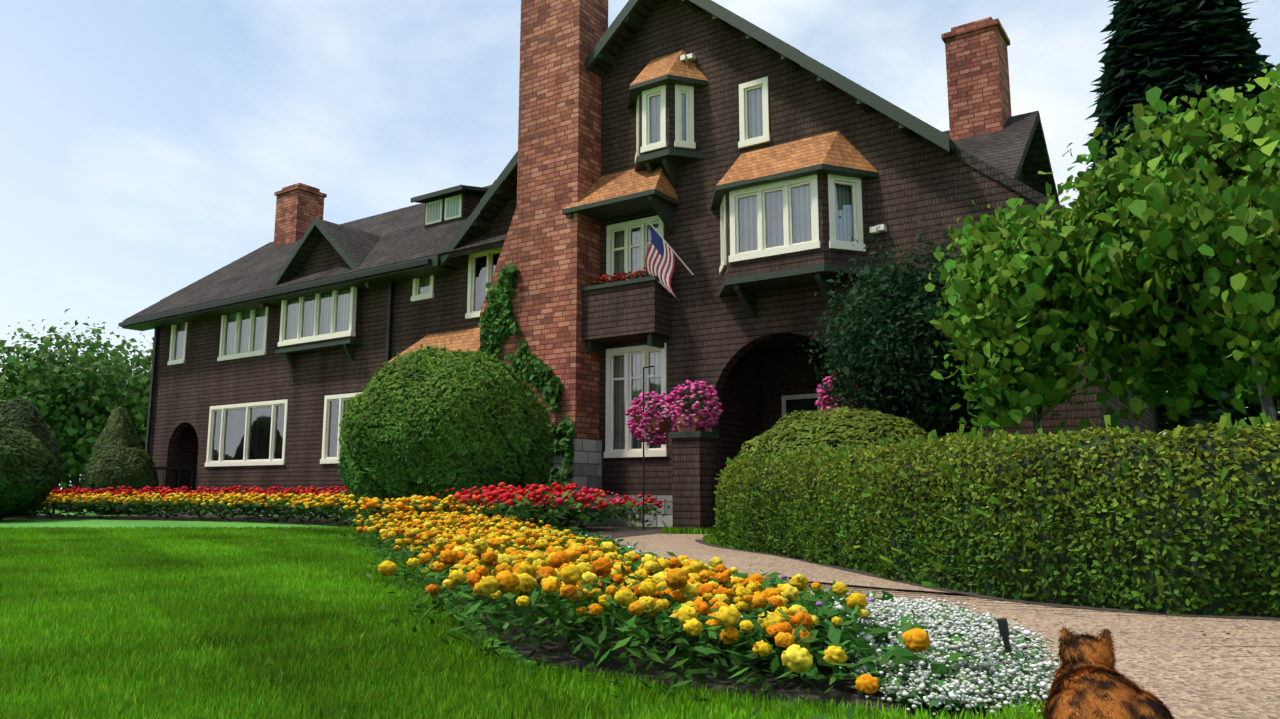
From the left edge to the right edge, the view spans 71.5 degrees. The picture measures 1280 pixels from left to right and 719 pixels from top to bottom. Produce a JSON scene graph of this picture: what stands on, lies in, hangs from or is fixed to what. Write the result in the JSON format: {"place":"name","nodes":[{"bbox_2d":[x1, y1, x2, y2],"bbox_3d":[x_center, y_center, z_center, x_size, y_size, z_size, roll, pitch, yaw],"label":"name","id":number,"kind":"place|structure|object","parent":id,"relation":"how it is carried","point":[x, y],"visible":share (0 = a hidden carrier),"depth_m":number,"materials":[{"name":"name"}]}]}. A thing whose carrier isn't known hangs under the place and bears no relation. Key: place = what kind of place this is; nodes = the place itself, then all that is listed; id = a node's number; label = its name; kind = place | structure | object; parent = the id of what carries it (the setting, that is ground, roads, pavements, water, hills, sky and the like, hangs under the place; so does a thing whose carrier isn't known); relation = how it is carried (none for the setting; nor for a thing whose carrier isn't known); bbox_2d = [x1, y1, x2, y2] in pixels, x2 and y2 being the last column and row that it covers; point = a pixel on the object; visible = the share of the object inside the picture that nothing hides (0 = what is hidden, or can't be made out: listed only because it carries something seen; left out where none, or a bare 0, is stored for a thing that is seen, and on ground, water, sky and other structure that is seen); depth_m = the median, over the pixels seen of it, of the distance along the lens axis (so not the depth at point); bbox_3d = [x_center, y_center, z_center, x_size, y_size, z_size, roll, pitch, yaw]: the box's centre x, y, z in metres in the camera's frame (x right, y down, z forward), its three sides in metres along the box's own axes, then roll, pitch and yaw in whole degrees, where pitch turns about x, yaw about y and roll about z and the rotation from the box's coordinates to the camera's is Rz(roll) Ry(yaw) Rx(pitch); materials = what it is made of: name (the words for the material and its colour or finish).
{"place":"outdoors","nodes":[
{"label":"outdoors","id":0,"kind":"place"},
{"bbox_2d":[0,492,1022,718],"bbox_3d":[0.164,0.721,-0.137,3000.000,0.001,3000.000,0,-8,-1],"label":"soil","id":1,"kind":"structure","parent":0,"point":[75,522],"depth_m":18.40,"materials":[{"name":"brown soil"}]},
{"bbox_2d":[0,418,59,519],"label":"clipped shrub","id":2,"kind":"object","parent":1,"relation":"on","point":[29,470],"visible":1,"depth_m":20.69,"materials":[{"name":"green plant"}]},
{"bbox_2d":[0,328,146,489],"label":"tree","id":3,"kind":"object","parent":1,"relation":"on","point":[80,379],"visible":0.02,"depth_m":93.10,"materials":[{"name":"green plant"}]},
{"bbox_2d":[0,308,153,495],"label":"tree","id":4,"kind":"object","parent":1,"relation":"on","point":[70,409],"visible":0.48,"depth_m":55.82,"materials":[{"name":"green plant"}]},
{"bbox_2d":[89,403,142,460],"bbox_3d":[-17.853,3.388,30.344,1.784,3.724,1.723,0,-8,-1],"label":"clipped shrub","id":5,"kind":"object","parent":1,"relation":"on","point":[118,430],"visible":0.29,"depth_m":30.14,"materials":[{"name":"green plant"}]},
{"bbox_2d":[78,443,158,514],"bbox_3d":[-15.618,3.652,26.812,2.110,2.233,2.037,0,-8,-1],"label":"clipped shrub","id":6,"kind":"object","parent":1,"relation":"on","point":[115,466],"visible":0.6,"depth_m":26.23,"materials":[{"name":"green plant"}]},
{"bbox_2d":[115,341,153,442],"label":"tree","id":7,"kind":"object","parent":1,"relation":"on","point":[141,360],"visible":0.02,"depth_m":58.99,"materials":[{"name":"green plant"}]},
{"bbox_2d":[9,481,1061,718],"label":"flower bed","id":8,"kind":"object","parent":1,"relation":"on","point":[690,577],"depth_m":3.64,"materials":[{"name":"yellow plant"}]},
{"bbox_2d":[0,395,62,515],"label":"clipped shrub","id":9,"kind":"object","parent":8,"relation":"on","point":[22,413],"visible":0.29,"depth_m":25.41,"materials":[{"name":"green plant"}]},
{"bbox_2d":[336,344,553,520],"bbox_3d":[-3.502,1.488,16.037,3.802,3.566,3.649,0,-8,-1],"label":"globe shrub","id":10,"kind":"object","parent":8,"relation":"on","point":[430,420],"visible":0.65,"depth_m":14.74,"materials":[{"name":"green plant"}]},
{"bbox_2d":[636,365,671,530],"bbox_3d":[0.216,1.603,16.415,0.560,3.033,0.566,-6,-10,34],"label":"hanging basket hook","id":11,"kind":"object","parent":8,"relation":"on","point":[663,426],"visible":0.77,"depth_m":16.32,"materials":[{"name":"grey metal"}]},
{"bbox_2d":[996,618,1013,659],"bbox_3d":[1.350,1.084,3.254,0.071,0.264,0.034,0,-8,-1],"label":"stake","id":12,"kind":"object","parent":8,"relation":"on","point":[1003,628],"visible":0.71,"depth_m":3.25,"materials":[{"name":"black plastic"}]},
{"bbox_2d":[117,0,1159,529],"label":"house","id":13,"kind":"structure","parent":1,"relation":"on","point":[782,207],"depth_m":19.01,"materials":[{"name":"brown wood"}]},
{"bbox_2d":[477,262,576,520],"bbox_3d":[-2.611,0.615,18.887,1.019,5.505,3.159,7,-11,-39],"label":"ivy","id":14,"kind":"object","parent":13,"relation":"attached to","point":[496,323],"visible":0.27,"depth_m":18.76,"materials":[{"name":"green plant"}]},
{"bbox_2d":[644,224,677,299],"bbox_3d":[0.428,-1.954,17.633,0.661,1.598,0.112,1,-8,-4],"label":"flag","id":15,"kind":"object","parent":13,"relation":"attached to","point":[660,260],"visible":0.98,"depth_m":17.63,"materials":[{"name":"fabric"}]},
{"bbox_2d":[586,267,877,445],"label":"flowers","id":16,"kind":"object","parent":13,"relation":"on","point":[673,414],"depth_m":15.83,"materials":[{"name":"plant"}]},
{"bbox_2d":[737,405,928,458],"bbox_3d":[2.842,1.626,12.108,3.214,2.015,2.498,0,-8,-1],"label":"shrub","id":17,"kind":"object","parent":1,"relation":"on","point":[842,428],"visible":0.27,"depth_m":11.50,"materials":[{"name":"green plant"}]},
{"bbox_2d":[798,215,998,437],"bbox_3d":[4.138,0.209,12.939,3.466,4.802,3.521,0,-8,-1],"label":"dark round tree","id":18,"kind":"object","parent":1,"relation":"on","point":[891,364],"visible":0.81,"depth_m":12.42,"materials":[{"name":"green plant"}]},
{"bbox_2d":[712,411,1279,617],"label":"hedge","id":19,"kind":"object","parent":1,"relation":"on","point":[1171,521],"visible":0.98,"depth_m":5.82,"materials":[{"name":"green plant"}]},
{"bbox_2d":[917,182,1120,433],"bbox_3d":[4.318,0.080,10.059,2.191,4.217,2.252,0,-8,-1],"label":"catalpa tree","id":20,"kind":"object","parent":1,"relation":"on","point":[1008,313],"visible":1,"depth_m":9.64,"materials":[{"name":"green plant"}]},
{"bbox_2d":[1036,60,1279,431],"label":"catalpa tree","id":21,"kind":"object","parent":1,"relation":"on","point":[1192,267],"visible":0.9,"depth_m":8.97,"materials":[{"name":"green plant"}]},
{"bbox_2d":[1073,0,1279,436],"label":"conifer","id":22,"kind":"object","parent":1,"relation":"on","point":[1172,49],"visible":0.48,"depth_m":24.51,"materials":[{"name":"green plant"}]},
{"bbox_2d":[1275,62,1279,410],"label":"catalpa tree","id":23,"kind":"object","parent":1,"relation":"on","point":[1277,66],"depth_m":10.56,"materials":[{"name":"green plant"}]},
{"bbox_2d":[0,524,1045,718],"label":"lawn grass","id":24,"kind":"structure","parent":0,"point":[198,622],"depth_m":3.81,"materials":[{"name":"green plant"}]},
{"bbox_2d":[144,0,1103,494],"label":"house wall","id":25,"kind":"structure","parent":0,"point":[715,337],"depth_m":17.97,"materials":[{"name":"brown wood"}]},
{"bbox_2d":[144,326,159,454],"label":"house downpipes","id":26,"kind":"object","parent":25,"relation":"attached to","point":[152,391],"visible":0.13,"depth_m":28.82,"materials":[{"name":"black metal"}]},
{"bbox_2d":[0,0,1279,489],"label":"sky","id":27,"kind":"structure","parent":0,"point":[147,147],"materials":[{"name":"blue"}]},
{"bbox_2d":[607,533,1279,718],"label":"path gravel","id":28,"kind":"structure","parent":0,"point":[1252,675],"depth_m":4.47,"materials":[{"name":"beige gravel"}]},
{"bbox_2d":[1041,627,1176,718],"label":"cat","id":29,"kind":"object","parent":28,"relation":"on","point":[1089,681],"visible":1,"depth_m":2.52},
{"bbox_2d":[694,539,1279,620],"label":"hedge soil strip","id":30,"kind":"object","parent":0,"point":[701,541],"visible":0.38,"depth_m":5.84,"materials":[{"name":"brown soil"}]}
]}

